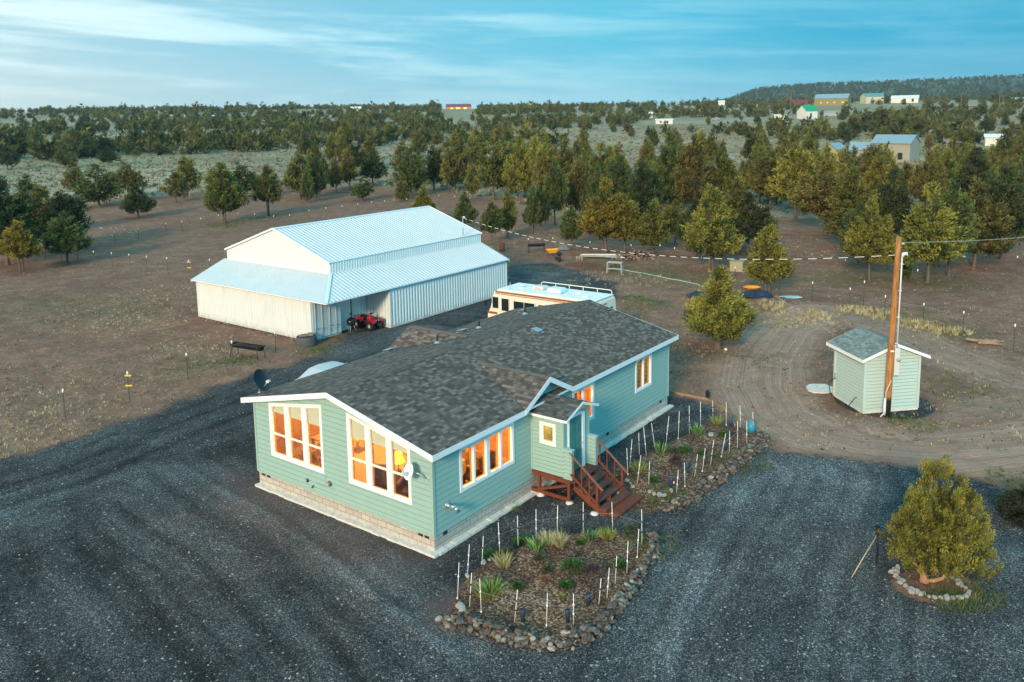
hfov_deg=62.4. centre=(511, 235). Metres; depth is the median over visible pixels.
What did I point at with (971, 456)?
dirt track
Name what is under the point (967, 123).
juniper tree
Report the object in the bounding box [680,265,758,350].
juniper tree
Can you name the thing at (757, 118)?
juniper tree
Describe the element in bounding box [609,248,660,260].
firewood heap
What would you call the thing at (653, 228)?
juniper tree
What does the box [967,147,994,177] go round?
juniper tree
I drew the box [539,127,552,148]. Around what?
juniper tree
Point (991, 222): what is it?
juniper tree
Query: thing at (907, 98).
house
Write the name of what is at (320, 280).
storage barn
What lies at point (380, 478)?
armchair
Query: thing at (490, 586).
grass clump
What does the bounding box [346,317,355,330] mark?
kettle grill
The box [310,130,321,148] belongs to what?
juniper tree
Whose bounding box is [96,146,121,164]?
juniper tree
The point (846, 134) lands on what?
juniper tree
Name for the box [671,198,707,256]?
juniper tree
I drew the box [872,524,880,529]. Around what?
camera
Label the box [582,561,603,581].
purple shrub
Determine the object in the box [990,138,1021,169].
juniper tree
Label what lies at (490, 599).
loose pebbles
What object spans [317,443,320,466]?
dining chair
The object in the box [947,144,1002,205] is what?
juniper tree
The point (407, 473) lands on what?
satellite dish
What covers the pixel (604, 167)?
juniper tree
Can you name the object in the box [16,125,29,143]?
juniper tree
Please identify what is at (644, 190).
juniper tree
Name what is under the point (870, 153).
juniper tree
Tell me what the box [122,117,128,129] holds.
juniper tree
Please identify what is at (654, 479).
ground plant
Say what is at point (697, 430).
iris plant
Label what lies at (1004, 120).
juniper tree
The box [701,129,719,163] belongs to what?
juniper tree
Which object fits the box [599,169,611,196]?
juniper tree
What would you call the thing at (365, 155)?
juniper tree
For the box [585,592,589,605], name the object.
solar light
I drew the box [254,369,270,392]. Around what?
satellite dish
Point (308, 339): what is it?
stock tank
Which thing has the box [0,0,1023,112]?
sky
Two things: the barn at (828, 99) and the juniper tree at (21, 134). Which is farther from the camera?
the barn at (828, 99)
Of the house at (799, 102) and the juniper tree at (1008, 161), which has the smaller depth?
the juniper tree at (1008, 161)
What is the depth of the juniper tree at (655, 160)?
123.36 m
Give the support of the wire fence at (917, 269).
on the ground at (202, 242)
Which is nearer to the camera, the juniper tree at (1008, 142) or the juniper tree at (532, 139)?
the juniper tree at (1008, 142)
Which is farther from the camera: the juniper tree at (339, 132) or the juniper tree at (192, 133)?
the juniper tree at (192, 133)
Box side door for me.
[340,299,351,330]
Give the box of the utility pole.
[880,237,907,416]
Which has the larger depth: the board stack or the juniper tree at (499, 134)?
the juniper tree at (499, 134)
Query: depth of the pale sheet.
62.73 m
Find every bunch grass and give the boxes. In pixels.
[489,549,516,567]
[535,527,562,545]
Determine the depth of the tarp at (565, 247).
86.10 m
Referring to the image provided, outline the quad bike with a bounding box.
[354,312,383,330]
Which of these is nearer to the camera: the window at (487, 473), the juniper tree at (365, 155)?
the window at (487, 473)
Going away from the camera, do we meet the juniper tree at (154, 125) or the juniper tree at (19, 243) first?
the juniper tree at (19, 243)
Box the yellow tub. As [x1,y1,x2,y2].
[743,285,760,290]
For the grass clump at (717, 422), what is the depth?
37.21 m
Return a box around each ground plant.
[477,547,501,559]
[511,536,531,547]
[575,538,586,544]
[647,476,658,482]
[696,449,707,454]
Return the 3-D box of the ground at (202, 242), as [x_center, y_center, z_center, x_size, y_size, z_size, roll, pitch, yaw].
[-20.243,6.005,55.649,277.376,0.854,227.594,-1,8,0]
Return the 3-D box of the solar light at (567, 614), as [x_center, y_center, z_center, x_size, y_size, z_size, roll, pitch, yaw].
[1.512,10.350,23.036,0.140,0.370,0.140,-1,8,0]
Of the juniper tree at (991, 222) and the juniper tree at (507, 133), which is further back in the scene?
the juniper tree at (507, 133)
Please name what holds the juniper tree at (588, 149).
on the sagebrush plain
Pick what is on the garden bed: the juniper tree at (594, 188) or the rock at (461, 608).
the rock at (461, 608)
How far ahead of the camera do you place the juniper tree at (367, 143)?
201.69 m
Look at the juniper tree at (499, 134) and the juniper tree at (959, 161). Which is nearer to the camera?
the juniper tree at (959, 161)
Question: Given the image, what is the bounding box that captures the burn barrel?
[499,242,504,251]
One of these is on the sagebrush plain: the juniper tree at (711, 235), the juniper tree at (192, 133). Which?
the juniper tree at (192, 133)
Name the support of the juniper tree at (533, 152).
on the sagebrush plain
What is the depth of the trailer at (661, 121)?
424.00 m
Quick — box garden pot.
[685,461,688,471]
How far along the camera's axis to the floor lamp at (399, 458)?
28.79 m
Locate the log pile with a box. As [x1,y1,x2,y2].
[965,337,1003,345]
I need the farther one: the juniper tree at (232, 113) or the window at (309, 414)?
the juniper tree at (232, 113)
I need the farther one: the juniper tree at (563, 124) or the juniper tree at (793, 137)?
the juniper tree at (563, 124)
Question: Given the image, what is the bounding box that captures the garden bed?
[447,422,765,644]
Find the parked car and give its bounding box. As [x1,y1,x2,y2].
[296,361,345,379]
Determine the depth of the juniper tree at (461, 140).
194.12 m
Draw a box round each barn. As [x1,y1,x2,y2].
[191,206,509,339]
[814,93,851,105]
[871,134,921,161]
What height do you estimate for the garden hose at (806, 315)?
0.432 m
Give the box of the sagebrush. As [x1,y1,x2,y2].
[0,119,1023,234]
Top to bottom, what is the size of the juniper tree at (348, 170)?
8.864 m
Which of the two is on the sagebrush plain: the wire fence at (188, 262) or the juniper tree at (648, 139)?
the juniper tree at (648, 139)
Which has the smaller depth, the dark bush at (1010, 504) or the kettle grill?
the dark bush at (1010, 504)
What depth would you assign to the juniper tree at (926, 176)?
106.27 m
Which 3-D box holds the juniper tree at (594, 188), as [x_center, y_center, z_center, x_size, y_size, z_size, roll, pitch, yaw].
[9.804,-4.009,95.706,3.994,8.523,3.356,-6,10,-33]
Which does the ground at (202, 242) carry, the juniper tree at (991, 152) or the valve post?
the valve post
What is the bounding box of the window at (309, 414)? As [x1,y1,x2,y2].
[268,403,324,473]
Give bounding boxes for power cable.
[467,219,892,259]
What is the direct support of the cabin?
on the sagebrush plain
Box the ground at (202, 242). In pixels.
[0,184,1023,605]
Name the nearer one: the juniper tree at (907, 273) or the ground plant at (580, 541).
the ground plant at (580, 541)
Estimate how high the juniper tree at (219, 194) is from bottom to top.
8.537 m
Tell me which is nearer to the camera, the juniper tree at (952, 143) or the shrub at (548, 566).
the shrub at (548, 566)
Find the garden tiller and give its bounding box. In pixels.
[549,253,560,261]
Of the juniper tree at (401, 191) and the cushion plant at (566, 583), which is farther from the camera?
the juniper tree at (401, 191)
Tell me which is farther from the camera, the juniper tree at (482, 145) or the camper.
the camper
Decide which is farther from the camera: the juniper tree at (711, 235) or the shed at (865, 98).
the shed at (865, 98)
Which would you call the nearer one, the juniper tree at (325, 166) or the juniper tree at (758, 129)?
the juniper tree at (325, 166)
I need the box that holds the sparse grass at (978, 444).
[0,214,1023,449]
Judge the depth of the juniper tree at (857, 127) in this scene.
279.34 m
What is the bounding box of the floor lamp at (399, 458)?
[395,451,404,479]
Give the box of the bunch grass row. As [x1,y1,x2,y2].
[758,298,974,334]
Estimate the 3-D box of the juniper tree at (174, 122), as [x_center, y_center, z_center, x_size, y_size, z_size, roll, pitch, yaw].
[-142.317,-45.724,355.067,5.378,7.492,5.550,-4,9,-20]
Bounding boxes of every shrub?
[499,546,515,557]
[531,552,547,563]
[542,562,554,572]
[558,557,586,575]
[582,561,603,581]
[613,558,627,569]
[624,523,640,538]
[667,447,681,454]
[668,454,682,466]
[678,446,690,452]
[718,430,728,436]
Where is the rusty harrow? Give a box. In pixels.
[573,264,616,270]
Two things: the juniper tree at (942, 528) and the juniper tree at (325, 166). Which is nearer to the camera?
the juniper tree at (942, 528)
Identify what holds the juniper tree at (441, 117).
on the sagebrush plain
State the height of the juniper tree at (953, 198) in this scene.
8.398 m
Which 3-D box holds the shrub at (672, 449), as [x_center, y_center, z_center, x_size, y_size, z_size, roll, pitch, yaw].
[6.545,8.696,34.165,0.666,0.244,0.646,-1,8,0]
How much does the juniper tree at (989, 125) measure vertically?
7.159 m
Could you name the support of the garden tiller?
on the ground at (202, 242)
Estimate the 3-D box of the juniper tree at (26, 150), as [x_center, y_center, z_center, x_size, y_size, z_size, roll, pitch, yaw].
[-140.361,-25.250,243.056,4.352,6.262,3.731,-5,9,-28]
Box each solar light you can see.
[520,608,524,621]
[565,608,569,622]
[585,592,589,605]
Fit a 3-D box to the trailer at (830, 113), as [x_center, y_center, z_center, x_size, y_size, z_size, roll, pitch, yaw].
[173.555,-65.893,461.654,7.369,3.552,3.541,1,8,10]
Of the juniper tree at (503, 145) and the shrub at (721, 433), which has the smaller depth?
the shrub at (721, 433)
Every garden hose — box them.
[617,268,703,286]
[775,296,830,332]
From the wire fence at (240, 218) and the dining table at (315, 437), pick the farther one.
the wire fence at (240, 218)
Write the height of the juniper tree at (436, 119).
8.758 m
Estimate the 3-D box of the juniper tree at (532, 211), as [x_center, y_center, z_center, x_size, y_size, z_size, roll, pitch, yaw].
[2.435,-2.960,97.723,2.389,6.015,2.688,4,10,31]
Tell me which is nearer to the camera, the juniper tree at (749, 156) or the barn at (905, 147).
the juniper tree at (749, 156)
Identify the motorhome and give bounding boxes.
[485,282,615,316]
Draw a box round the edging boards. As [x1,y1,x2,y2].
[669,390,734,425]
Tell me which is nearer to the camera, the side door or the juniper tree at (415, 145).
the side door
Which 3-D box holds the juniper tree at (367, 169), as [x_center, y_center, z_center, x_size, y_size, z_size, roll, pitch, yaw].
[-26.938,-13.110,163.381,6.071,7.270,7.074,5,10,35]
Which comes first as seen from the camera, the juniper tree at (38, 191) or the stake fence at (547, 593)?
the stake fence at (547, 593)
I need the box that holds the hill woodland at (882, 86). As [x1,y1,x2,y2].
[682,73,1023,105]
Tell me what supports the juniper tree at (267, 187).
on the ground at (202, 242)
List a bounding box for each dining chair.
[300,435,317,460]
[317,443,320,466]
[353,437,364,452]
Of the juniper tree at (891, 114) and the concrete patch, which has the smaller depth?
the concrete patch
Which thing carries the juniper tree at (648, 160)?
on the sagebrush plain
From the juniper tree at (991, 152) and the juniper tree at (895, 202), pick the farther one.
the juniper tree at (991, 152)
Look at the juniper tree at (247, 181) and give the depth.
142.59 m
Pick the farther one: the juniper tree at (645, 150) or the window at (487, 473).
the juniper tree at (645, 150)
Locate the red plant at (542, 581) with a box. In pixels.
[539,576,550,582]
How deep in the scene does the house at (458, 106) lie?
1450.73 m
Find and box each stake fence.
[457,505,641,626]
[627,400,753,492]
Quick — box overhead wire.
[902,237,1023,244]
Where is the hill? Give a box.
[736,78,1023,100]
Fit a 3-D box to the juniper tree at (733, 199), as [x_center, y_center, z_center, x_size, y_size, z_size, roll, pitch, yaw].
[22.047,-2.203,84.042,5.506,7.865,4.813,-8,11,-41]
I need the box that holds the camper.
[718,100,724,104]
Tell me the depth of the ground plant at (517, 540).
27.49 m
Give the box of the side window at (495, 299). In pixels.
[492,296,498,308]
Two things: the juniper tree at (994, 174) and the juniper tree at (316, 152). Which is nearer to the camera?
the juniper tree at (994, 174)
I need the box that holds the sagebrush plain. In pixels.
[0,99,1023,226]
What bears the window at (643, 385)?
in the house at (431, 405)
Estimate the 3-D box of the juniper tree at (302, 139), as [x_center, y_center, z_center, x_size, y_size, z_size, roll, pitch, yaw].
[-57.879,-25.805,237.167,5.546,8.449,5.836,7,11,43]
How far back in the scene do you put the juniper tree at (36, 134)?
262.52 m
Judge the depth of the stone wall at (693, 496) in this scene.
31.75 m
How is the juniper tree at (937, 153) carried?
on the sagebrush plain
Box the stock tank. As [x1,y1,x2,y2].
[295,332,317,346]
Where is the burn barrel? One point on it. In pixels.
(501, 246)
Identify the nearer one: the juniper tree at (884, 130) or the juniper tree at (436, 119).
the juniper tree at (884, 130)
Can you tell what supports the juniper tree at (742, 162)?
on the sagebrush plain
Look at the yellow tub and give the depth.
64.43 m
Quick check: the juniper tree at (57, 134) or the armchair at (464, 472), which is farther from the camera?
the juniper tree at (57, 134)
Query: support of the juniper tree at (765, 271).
on the ground at (202, 242)
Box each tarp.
[557,244,571,249]
[686,291,708,296]
[740,289,772,297]
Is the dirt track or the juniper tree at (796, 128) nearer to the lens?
the dirt track
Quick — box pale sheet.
[778,296,801,297]
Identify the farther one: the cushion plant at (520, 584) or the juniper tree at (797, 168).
the juniper tree at (797, 168)
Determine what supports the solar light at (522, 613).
on the garden bed
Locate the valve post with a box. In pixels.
[705,390,709,397]
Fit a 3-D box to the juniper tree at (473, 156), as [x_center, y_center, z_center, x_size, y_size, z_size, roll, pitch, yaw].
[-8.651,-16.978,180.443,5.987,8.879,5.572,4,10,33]
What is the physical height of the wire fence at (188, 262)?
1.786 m
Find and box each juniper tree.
[0,145,20,169]
[0,175,44,264]
[0,219,44,271]
[10,172,49,201]
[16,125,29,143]
[18,138,30,157]
[25,183,62,249]
[28,122,43,135]
[30,131,39,143]
[32,190,95,236]
[37,210,96,264]
[44,122,53,134]
[49,145,78,166]
[54,131,61,141]
[59,118,68,130]
[60,160,85,197]
[63,129,73,137]
[64,163,126,205]
[68,113,75,121]
[75,116,85,131]
[82,122,99,138]
[95,130,116,152]
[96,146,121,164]
[101,116,109,130]
[108,158,148,193]
[115,133,123,145]
[118,183,157,217]
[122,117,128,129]
[139,131,147,142]
[150,117,161,131]
[157,131,167,145]
[158,169,190,202]
[167,118,177,132]
[171,155,202,194]
[172,125,184,139]
[182,125,191,142]
[188,123,206,139]
[194,125,205,136]
[194,131,205,146]
[197,161,250,222]
[198,136,212,148]
[222,120,233,135]
[224,158,257,191]
[230,108,240,117]
[230,120,246,133]
[249,162,283,215]
[270,111,278,121]
[279,149,314,199]
[296,128,315,155]
[298,136,314,154]
[299,165,314,202]
[304,148,314,168]
[306,139,321,162]
[307,116,319,130]
[309,155,328,197]
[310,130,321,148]
[319,152,329,191]
[323,132,336,160]
[326,155,343,192]
[334,126,344,145]
[334,132,346,159]
[338,131,365,165]
[339,145,359,189]
[340,118,353,143]
[349,176,374,200]
[354,146,369,167]
[357,150,388,184]
[363,134,380,160]
[388,148,428,195]
[390,138,411,175]
[393,175,410,199]
[408,130,427,154]
[409,184,438,209]
[412,153,424,182]
[413,146,424,164]
[420,144,446,189]
[430,113,442,128]
[431,129,442,146]
[438,128,470,190]
[439,112,444,123]
[442,137,452,152]
[447,148,463,183]
[451,190,479,223]
[452,131,467,147]
[453,137,465,152]
[461,162,481,198]
[465,135,482,169]
[467,125,489,153]
[474,133,511,199]
[478,199,505,243]
[481,133,490,156]
[492,124,505,142]
[494,136,512,156]
[498,191,518,237]
[499,134,535,200]
[502,143,512,165]
[502,152,517,193]
[503,125,512,140]
[518,116,528,130]
[522,184,543,233]
[526,133,539,150]
[527,135,546,164]
[530,149,566,190]
[533,139,552,184]
[534,185,553,232]
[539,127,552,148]
[542,158,569,225]
[549,143,559,158]
[557,137,574,188]
[558,204,582,247]
[560,118,567,127]
[563,154,596,192]
[564,159,592,218]
[571,141,580,156]
[572,133,580,151]
[574,176,631,252]
[578,126,589,137]
[579,135,588,149]
[579,163,608,212]
[580,150,588,166]
[581,141,593,158]
[588,141,613,175]
[591,161,608,184]
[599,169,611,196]
[601,144,625,166]
[602,154,638,195]
[605,111,612,123]
[609,193,642,251]
[611,142,627,164]
[619,159,667,215]
[628,127,635,138]
[632,197,670,253]
[633,138,656,167]
[638,135,656,158]
[640,154,654,171]
[645,125,651,135]
[648,151,673,170]
[649,126,660,148]
[650,127,685,207]
[663,128,683,144]
[663,199,687,244]
[671,132,716,206]
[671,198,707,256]
[679,183,744,271]
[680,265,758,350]
[692,128,706,155]
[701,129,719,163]
[705,115,711,124]
[706,148,739,201]
[718,139,728,157]
[720,173,757,249]
[729,190,780,252]
[734,160,749,189]
[739,145,769,202]
[740,129,758,158]
[740,148,754,169]
[743,224,796,292]
[746,149,790,209]
[750,132,769,159]
[753,112,761,123]
[755,120,762,132]
[758,128,770,148]
[764,141,818,219]
[768,144,787,170]
[772,151,782,205]
[775,131,794,159]
[776,129,787,145]
[787,156,861,234]
[789,129,800,144]
[790,123,804,141]
[797,129,819,158]
[813,148,824,174]
[816,165,883,235]
[820,152,843,177]
[821,143,834,162]
[833,143,855,172]
[833,163,860,186]
[835,122,853,144]
[837,200,878,264]
[842,195,898,280]
[846,117,861,136]
[848,145,863,166]
[855,144,895,183]
[860,153,898,192]
[871,127,878,139]
[873,165,913,235]
[877,453,1003,585]
[879,125,890,133]
[879,141,899,172]
[888,109,897,120]
[893,180,973,282]
[895,164,907,190]
[899,121,915,134]
[899,160,913,187]
[899,251,913,279]
[903,127,911,134]
[907,148,950,207]
[922,144,942,166]
[924,131,935,149]
[928,152,959,187]
[928,178,982,275]
[930,141,947,157]
[939,146,962,186]
[947,135,960,155]
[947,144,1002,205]
[950,149,962,166]
[952,126,968,140]
[953,140,972,157]
[955,146,969,167]
[959,134,975,151]
[961,117,975,128]
[964,175,1023,266]
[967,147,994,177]
[975,162,1023,259]
[978,113,996,133]
[984,143,1001,169]
[987,110,996,124]
[988,159,999,182]
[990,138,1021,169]
[996,128,1014,153]
[997,155,1016,182]
[997,156,1019,180]
[998,147,1023,238]
[1000,110,1009,124]
[1006,123,1017,143]
[1011,131,1023,170]
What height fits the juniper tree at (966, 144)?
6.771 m
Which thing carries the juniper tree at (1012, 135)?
on the sagebrush plain
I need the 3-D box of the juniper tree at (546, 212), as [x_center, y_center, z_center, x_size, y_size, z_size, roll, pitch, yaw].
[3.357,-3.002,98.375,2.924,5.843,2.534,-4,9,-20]
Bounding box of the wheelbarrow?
[543,248,560,255]
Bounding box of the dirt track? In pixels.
[709,303,1023,474]
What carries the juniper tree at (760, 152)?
on the sagebrush plain
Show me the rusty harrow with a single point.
(588, 266)
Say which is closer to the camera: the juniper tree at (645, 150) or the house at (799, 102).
the juniper tree at (645, 150)
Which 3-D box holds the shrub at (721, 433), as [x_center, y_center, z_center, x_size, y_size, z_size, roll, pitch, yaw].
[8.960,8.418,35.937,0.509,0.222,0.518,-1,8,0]
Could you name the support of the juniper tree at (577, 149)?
on the sagebrush plain
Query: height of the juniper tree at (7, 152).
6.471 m
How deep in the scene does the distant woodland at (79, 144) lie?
389.01 m
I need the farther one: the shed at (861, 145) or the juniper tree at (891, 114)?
the juniper tree at (891, 114)
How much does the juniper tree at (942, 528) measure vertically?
4.088 m
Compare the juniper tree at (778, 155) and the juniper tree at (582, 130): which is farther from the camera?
the juniper tree at (582, 130)
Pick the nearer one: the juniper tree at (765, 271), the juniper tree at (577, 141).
the juniper tree at (765, 271)
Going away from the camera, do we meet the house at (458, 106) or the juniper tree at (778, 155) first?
the juniper tree at (778, 155)
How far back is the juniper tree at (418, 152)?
185.89 m
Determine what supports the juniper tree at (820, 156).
on the sagebrush plain
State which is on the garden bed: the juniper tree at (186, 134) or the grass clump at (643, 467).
the grass clump at (643, 467)
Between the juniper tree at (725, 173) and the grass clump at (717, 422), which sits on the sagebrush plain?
the juniper tree at (725, 173)
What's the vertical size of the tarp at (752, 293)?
0.446 m
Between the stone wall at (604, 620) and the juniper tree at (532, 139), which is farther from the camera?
the juniper tree at (532, 139)
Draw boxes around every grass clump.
[471,575,507,601]
[597,524,617,540]
[629,460,648,472]
[709,415,724,424]
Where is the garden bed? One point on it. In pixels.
(605, 553)
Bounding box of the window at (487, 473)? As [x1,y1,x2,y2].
[458,422,514,492]
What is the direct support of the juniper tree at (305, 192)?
on the ground at (202, 242)
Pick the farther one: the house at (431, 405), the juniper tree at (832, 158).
the juniper tree at (832, 158)
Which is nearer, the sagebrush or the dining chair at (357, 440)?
the dining chair at (357, 440)
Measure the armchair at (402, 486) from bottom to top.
1.035 m
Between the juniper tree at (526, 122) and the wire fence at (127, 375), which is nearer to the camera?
the wire fence at (127, 375)
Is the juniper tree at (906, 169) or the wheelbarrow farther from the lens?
the juniper tree at (906, 169)
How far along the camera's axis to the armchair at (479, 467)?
29.88 m
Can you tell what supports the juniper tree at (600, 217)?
on the ground at (202, 242)
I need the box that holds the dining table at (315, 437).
[310,434,353,455]
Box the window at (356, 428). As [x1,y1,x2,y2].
[346,412,412,504]
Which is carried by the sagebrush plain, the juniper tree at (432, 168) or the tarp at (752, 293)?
the juniper tree at (432, 168)
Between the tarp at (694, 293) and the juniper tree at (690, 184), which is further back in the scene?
the juniper tree at (690, 184)
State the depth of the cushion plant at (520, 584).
24.65 m
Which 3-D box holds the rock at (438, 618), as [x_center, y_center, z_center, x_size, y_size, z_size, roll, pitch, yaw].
[-2.032,10.659,23.509,0.200,0.162,0.230,5,10,37]
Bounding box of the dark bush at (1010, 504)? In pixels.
[993,482,1023,526]
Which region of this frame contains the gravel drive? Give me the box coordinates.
[0,263,1023,681]
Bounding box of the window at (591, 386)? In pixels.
[572,382,594,420]
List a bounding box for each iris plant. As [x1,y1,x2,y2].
[479,574,509,595]
[524,535,548,551]
[581,527,599,540]
[654,441,668,453]
[689,422,703,434]
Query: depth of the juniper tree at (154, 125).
356.33 m
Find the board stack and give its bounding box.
[580,253,624,257]
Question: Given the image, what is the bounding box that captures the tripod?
[851,530,882,577]
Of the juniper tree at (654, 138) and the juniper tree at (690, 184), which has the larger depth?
the juniper tree at (654, 138)
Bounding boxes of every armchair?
[374,463,401,489]
[396,463,408,496]
[462,458,466,484]
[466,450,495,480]
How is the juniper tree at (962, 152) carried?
on the sagebrush plain
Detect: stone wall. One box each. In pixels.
[439,531,664,652]
[657,431,769,511]
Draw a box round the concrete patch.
[806,384,832,393]
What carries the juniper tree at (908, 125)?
on the sagebrush plain
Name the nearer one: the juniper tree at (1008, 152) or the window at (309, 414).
the window at (309, 414)
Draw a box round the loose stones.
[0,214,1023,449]
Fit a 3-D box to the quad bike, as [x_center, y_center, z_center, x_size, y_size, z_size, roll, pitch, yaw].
[-9.493,5.595,55.803,2.027,1.086,1.100,5,10,36]
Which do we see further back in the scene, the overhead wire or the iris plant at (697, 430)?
the overhead wire
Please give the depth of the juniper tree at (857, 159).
149.49 m
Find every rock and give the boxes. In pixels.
[435,616,442,621]
[455,601,463,608]
[458,605,465,611]
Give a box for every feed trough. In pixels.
[229,341,265,358]
[528,243,545,251]
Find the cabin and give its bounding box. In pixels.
[821,142,846,160]
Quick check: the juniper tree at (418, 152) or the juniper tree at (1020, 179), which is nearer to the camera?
the juniper tree at (1020, 179)
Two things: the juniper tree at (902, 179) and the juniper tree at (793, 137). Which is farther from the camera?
the juniper tree at (793, 137)
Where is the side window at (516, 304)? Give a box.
[513,300,534,308]
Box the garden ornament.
[668,477,674,486]
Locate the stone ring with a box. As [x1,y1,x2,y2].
[888,564,971,601]
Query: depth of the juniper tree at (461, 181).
155.24 m
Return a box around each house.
[241,299,678,558]
[446,104,470,108]
[785,100,808,104]
[797,105,817,118]
[891,95,919,102]
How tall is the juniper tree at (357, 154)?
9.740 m
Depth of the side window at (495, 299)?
53.29 m
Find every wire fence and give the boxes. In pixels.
[3,331,275,422]
[45,251,209,275]
[89,195,454,247]
[528,238,1021,350]
[845,255,1017,281]
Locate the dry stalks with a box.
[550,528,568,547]
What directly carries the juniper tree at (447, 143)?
on the sagebrush plain
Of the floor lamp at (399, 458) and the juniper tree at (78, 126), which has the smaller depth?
the floor lamp at (399, 458)
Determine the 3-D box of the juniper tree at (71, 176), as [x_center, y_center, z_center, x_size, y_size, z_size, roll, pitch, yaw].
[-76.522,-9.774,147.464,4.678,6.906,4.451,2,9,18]
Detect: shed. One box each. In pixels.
[826,327,930,413]
[849,142,883,157]
[860,93,885,103]
[983,134,1015,145]
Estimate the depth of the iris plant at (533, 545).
26.82 m
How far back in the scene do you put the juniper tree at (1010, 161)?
136.82 m
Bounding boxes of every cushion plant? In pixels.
[512,580,525,588]
[558,579,573,589]
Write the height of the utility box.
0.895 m
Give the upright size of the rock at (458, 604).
0.193 m
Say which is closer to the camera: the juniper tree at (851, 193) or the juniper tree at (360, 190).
the juniper tree at (851, 193)
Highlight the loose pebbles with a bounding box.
[0,349,1023,681]
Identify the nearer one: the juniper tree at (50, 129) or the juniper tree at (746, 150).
the juniper tree at (746, 150)
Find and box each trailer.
[655,119,673,123]
[823,111,837,115]
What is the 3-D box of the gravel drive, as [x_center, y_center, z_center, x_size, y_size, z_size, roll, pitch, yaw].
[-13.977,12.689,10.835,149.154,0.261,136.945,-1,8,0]
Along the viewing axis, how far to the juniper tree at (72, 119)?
550.16 m
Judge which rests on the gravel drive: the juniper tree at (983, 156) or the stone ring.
the stone ring
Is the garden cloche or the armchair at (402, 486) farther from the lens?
the garden cloche
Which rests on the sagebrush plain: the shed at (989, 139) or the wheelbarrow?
the shed at (989, 139)
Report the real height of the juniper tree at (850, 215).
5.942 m
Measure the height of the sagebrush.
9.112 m
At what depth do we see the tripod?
25.82 m
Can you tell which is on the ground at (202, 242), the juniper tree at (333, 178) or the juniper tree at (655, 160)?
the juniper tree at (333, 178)
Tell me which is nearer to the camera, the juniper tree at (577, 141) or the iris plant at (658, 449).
the iris plant at (658, 449)
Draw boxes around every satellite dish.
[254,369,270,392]
[401,462,428,479]
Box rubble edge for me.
[197,317,295,340]
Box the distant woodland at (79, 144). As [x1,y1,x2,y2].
[0,92,1023,160]
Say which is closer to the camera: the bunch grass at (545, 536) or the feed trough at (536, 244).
the bunch grass at (545, 536)
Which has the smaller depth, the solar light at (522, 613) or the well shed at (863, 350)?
the solar light at (522, 613)
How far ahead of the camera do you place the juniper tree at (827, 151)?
162.53 m
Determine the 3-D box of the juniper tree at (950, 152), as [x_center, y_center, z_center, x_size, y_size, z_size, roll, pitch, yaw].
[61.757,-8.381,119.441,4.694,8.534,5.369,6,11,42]
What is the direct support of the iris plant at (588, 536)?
on the garden bed
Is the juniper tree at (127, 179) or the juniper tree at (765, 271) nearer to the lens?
the juniper tree at (765, 271)
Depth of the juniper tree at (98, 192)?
134.26 m
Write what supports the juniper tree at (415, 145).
on the sagebrush plain
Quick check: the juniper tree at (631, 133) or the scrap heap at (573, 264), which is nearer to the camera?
the scrap heap at (573, 264)
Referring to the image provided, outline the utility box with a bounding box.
[729,259,744,271]
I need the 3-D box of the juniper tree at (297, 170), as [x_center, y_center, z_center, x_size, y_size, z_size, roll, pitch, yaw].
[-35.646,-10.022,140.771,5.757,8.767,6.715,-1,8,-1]
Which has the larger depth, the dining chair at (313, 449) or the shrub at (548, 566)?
the dining chair at (313, 449)
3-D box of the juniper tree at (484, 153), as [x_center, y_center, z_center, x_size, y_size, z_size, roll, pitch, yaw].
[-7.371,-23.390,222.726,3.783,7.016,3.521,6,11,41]
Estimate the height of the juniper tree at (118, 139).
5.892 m
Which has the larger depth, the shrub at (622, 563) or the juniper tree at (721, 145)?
the juniper tree at (721, 145)
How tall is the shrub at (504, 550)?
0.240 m
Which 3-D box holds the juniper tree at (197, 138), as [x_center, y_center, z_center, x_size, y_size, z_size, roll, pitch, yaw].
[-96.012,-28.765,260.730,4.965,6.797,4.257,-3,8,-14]
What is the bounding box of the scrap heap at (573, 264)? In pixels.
[564,262,596,266]
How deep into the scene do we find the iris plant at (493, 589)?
24.36 m
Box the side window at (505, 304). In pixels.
[501,297,509,311]
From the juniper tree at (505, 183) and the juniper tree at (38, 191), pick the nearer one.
the juniper tree at (38, 191)
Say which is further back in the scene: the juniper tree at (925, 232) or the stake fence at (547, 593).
the juniper tree at (925, 232)
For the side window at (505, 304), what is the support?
in the motorhome
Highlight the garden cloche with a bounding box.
[746,420,755,432]
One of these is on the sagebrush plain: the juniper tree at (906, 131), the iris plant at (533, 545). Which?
the juniper tree at (906, 131)
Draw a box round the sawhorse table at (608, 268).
[606,261,623,273]
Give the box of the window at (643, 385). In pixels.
[633,353,651,393]
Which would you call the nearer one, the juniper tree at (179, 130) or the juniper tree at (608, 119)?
the juniper tree at (179, 130)

